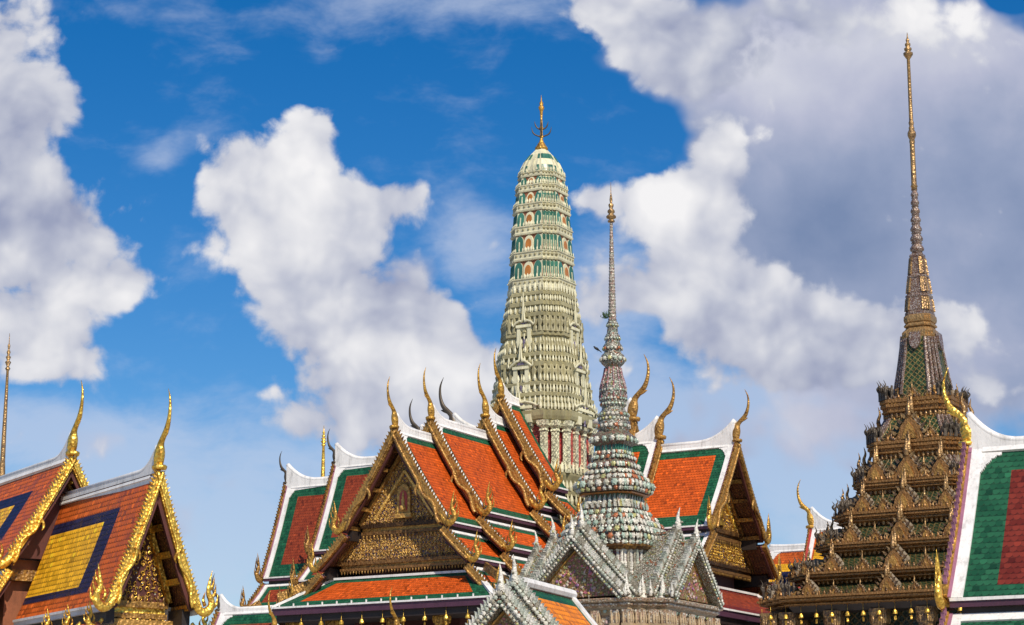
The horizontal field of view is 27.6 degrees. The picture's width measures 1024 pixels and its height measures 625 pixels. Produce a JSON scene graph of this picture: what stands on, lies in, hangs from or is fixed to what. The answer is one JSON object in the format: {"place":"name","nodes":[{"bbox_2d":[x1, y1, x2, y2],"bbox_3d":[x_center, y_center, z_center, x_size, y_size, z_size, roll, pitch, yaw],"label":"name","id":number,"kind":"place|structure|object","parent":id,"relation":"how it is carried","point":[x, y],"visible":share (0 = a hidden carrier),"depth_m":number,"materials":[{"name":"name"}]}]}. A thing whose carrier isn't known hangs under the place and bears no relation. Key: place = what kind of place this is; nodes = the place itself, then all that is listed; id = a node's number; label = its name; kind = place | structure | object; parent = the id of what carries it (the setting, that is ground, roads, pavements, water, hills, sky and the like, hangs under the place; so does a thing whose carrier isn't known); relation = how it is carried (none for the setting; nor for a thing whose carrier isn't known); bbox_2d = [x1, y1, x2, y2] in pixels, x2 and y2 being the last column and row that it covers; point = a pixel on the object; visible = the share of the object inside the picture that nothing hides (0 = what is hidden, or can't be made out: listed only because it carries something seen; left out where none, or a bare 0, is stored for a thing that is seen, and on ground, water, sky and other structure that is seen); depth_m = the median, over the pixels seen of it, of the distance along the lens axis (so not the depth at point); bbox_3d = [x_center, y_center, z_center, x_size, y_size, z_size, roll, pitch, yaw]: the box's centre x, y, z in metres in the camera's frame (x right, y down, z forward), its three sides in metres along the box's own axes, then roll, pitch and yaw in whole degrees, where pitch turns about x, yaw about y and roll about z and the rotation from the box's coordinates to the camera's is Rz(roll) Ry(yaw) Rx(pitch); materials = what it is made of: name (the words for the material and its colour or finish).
{"place":"outdoors","nodes":[
{"label":"outdoors","id":0,"kind":"place"},
{"bbox_2d":[0,333,10,475],"bbox_3d":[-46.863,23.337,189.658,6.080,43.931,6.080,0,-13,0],"label":"needle spire","id":1,"kind":"structure","parent":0,"point":[3,440],"depth_m":192.66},
{"bbox_2d":[0,381,217,624],"bbox_3d":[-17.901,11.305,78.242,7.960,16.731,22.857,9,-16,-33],"label":"gilded hall","id":2,"kind":"structure","parent":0,"point":[76,548],"depth_m":72.36,"materials":[{"name":"orange tile"}]},
{"bbox_2d":[268,590,278,624],"bbox_3d":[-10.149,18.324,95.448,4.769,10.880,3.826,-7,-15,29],"label":"roof finial","id":3,"kind":"structure","parent":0,"point":[274,621],"depth_m":95.05,"materials":[{"name":"gold metal"}]},
{"bbox_2d":[321,429,326,476],"bbox_3d":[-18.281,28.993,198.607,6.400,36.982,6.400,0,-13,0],"label":"needle spire","id":4,"kind":"structure","parent":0,"point":[323,442],"depth_m":202.02,"materials":[{"name":"gold metal"}]},
{"bbox_2d":[389,588,399,624],"bbox_3d":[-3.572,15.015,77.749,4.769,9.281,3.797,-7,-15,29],"label":"roof finial","id":5,"kind":"structure","parent":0,"point":[396,620],"depth_m":77.17,"materials":[{"name":"gold metal"}]},
{"bbox_2d":[0,0,1023,624],"label":"sky","id":6,"kind":"structure","parent":0,"point":[265,215],"materials":[{"name":"blue"}]},
{"bbox_2d":[465,555,597,624],"bbox_3d":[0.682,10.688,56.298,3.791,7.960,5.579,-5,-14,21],"label":"porcelain gate","id":7,"kind":"structure","parent":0,"point":[516,599],"depth_m":55.18,"materials":[{"name":"white ceramic"}]},
{"bbox_2d":[790,479,841,588],"bbox_3d":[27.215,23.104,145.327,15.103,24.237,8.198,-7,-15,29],"label":"distant hall","id":8,"kind":"structure","parent":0,"point":[816,519],"depth_m":149.96,"materials":[{"name":"white paint"}]},
{"bbox_2d":[934,369,1023,624],"bbox_3d":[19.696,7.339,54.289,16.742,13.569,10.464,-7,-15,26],"label":"green roofed hall","id":9,"kind":"structure","parent":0,"point":[980,581],"depth_m":56.25,"materials":[{"name":"tile"}]},
{"label":"ground","id":10,"kind":"structure","parent":0,"visible":0},
{"bbox_2d":[520,190,723,624],"bbox_3d":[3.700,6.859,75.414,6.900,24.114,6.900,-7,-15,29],"label":"porcelain belfry","id":11,"kind":"object","parent":10,"relation":"on","point":[615,553],"visible":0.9,"depth_m":73.50,"materials":[{"name":"tile"}]},
{"bbox_2d":[600,311,609,318],"bbox_3d":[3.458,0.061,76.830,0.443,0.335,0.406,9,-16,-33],"label":"weed","id":12,"kind":"object","parent":11,"relation":"on","point":[605,315],"visible":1,"depth_m":76.82,"materials":[{"name":"green plant"}]},
{"bbox_3d":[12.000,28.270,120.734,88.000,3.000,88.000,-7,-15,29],"label":"terrace","id":13,"kind":"structure","parent":0,"visible":0},
{"bbox_2d":[210,573,285,624],"bbox_3d":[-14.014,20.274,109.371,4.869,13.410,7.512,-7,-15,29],"label":"gallery","id":14,"kind":"object","parent":13,"relation":"on","point":[227,612],"visible":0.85,"depth_m":110.41,"materials":[{"name":"white paint"}]},
{"bbox_2d":[240,96,781,624],"bbox_3d":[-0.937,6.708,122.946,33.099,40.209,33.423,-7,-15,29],"label":"temple hall","id":15,"kind":"structure","parent":13,"relation":"on","point":[438,516],"depth_m":115.22,"materials":[{"name":"orange tile"}]},
{"bbox_2d":[339,612,343,624],"bbox_3d":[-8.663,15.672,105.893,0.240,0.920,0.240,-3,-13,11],"label":"eave bell","id":16,"kind":"object","parent":15,"relation":"hanging from","point":[341,622],"visible":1,"depth_m":105.86,"materials":[{"name":"gold metal"}]},
{"bbox_2d":[380,610,384,624],"bbox_3d":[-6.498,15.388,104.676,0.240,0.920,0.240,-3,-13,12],"label":"eave bell","id":17,"kind":"object","parent":15,"relation":"hanging from","point":[382,620],"visible":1,"depth_m":104.63,"materials":[{"name":"gold metal"}]},
{"bbox_2d":[401,609,405,624],"bbox_3d":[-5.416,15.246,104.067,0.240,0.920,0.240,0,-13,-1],"label":"eave bell","id":18,"kind":"object","parent":15,"relation":"hanging from","point":[403,619],"visible":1,"depth_m":104.00,"materials":[{"name":"gold metal"}]},
{"bbox_2d":[422,608,426,624],"bbox_3d":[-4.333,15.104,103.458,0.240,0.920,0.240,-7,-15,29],"label":"eave bell","id":19,"kind":"object","parent":15,"relation":"hanging from","point":[424,618],"visible":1,"depth_m":103.39,"materials":[{"name":"gold metal"}]},
{"bbox_2d":[769,543,804,584],"bbox_3d":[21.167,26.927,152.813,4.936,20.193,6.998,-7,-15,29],"label":"distant gallery","id":20,"kind":"object","parent":13,"relation":"on","point":[786,552],"visible":0.16,"depth_m":154.90,"materials":[{"name":"orange tile"}]},
{"bbox_2d":[757,34,973,624],"bbox_3d":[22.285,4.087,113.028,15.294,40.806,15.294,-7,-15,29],"label":"spired pavilion","id":21,"kind":"structure","parent":13,"relation":"on","point":[893,519],"depth_m":108.71,"materials":[{"name":"gold metal"}]},
{"bbox_2d":[768,607,772,624],"bbox_3d":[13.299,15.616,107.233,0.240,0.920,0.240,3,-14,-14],"label":"eave bell","id":22,"kind":"object","parent":21,"relation":"hanging from","point":[770,617],"visible":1,"depth_m":107.18,"materials":[{"name":"gold metal"}]},
{"bbox_2d":[784,607,787,624],"bbox_3d":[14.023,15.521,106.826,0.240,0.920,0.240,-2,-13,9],"label":"eave bell","id":23,"kind":"object","parent":21,"relation":"hanging from","point":[785,616],"visible":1,"depth_m":106.73,"materials":[{"name":"gold metal"}]},
{"bbox_2d":[814,609,818,622],"bbox_3d":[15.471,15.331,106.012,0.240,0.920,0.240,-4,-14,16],"label":"eave bell","id":24,"kind":"object","parent":21,"relation":"hanging from","point":[816,615],"visible":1,"depth_m":105.93,"materials":[{"name":"gold metal"}]},
{"bbox_2d":[829,604,834,622],"bbox_3d":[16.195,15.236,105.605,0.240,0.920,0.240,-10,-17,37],"label":"eave bell","id":25,"kind":"object","parent":21,"relation":"hanging from","point":[831,614],"visible":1,"depth_m":105.51,"materials":[{"name":"gold metal"}]},
{"bbox_2d":[845,605,849,621],"bbox_3d":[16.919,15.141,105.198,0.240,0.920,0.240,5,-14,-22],"label":"eave bell","id":26,"kind":"object","parent":21,"relation":"hanging from","point":[847,613],"visible":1,"depth_m":105.11,"materials":[{"name":"gold metal"}]},
{"bbox_2d":[877,602,881,620],"bbox_3d":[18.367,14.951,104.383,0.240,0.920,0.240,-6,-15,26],"label":"eave bell","id":27,"kind":"object","parent":21,"relation":"hanging from","point":[879,612],"visible":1,"depth_m":104.31,"materials":[{"name":"gold metal"}]},
{"bbox_2d":[893,601,897,619],"bbox_3d":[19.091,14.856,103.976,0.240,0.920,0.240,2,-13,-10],"label":"eave bell","id":28,"kind":"object","parent":21,"relation":"hanging from","point":[895,612],"visible":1,"depth_m":103.88,"materials":[{"name":"gold metal"}]},
{"bbox_2d":[909,608,913,618],"bbox_3d":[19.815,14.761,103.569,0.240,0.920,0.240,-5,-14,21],"label":"eave bell","id":29,"kind":"object","parent":21,"relation":"hanging from","point":[911,611],"visible":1,"depth_m":103.48,"materials":[{"name":"gold metal"}]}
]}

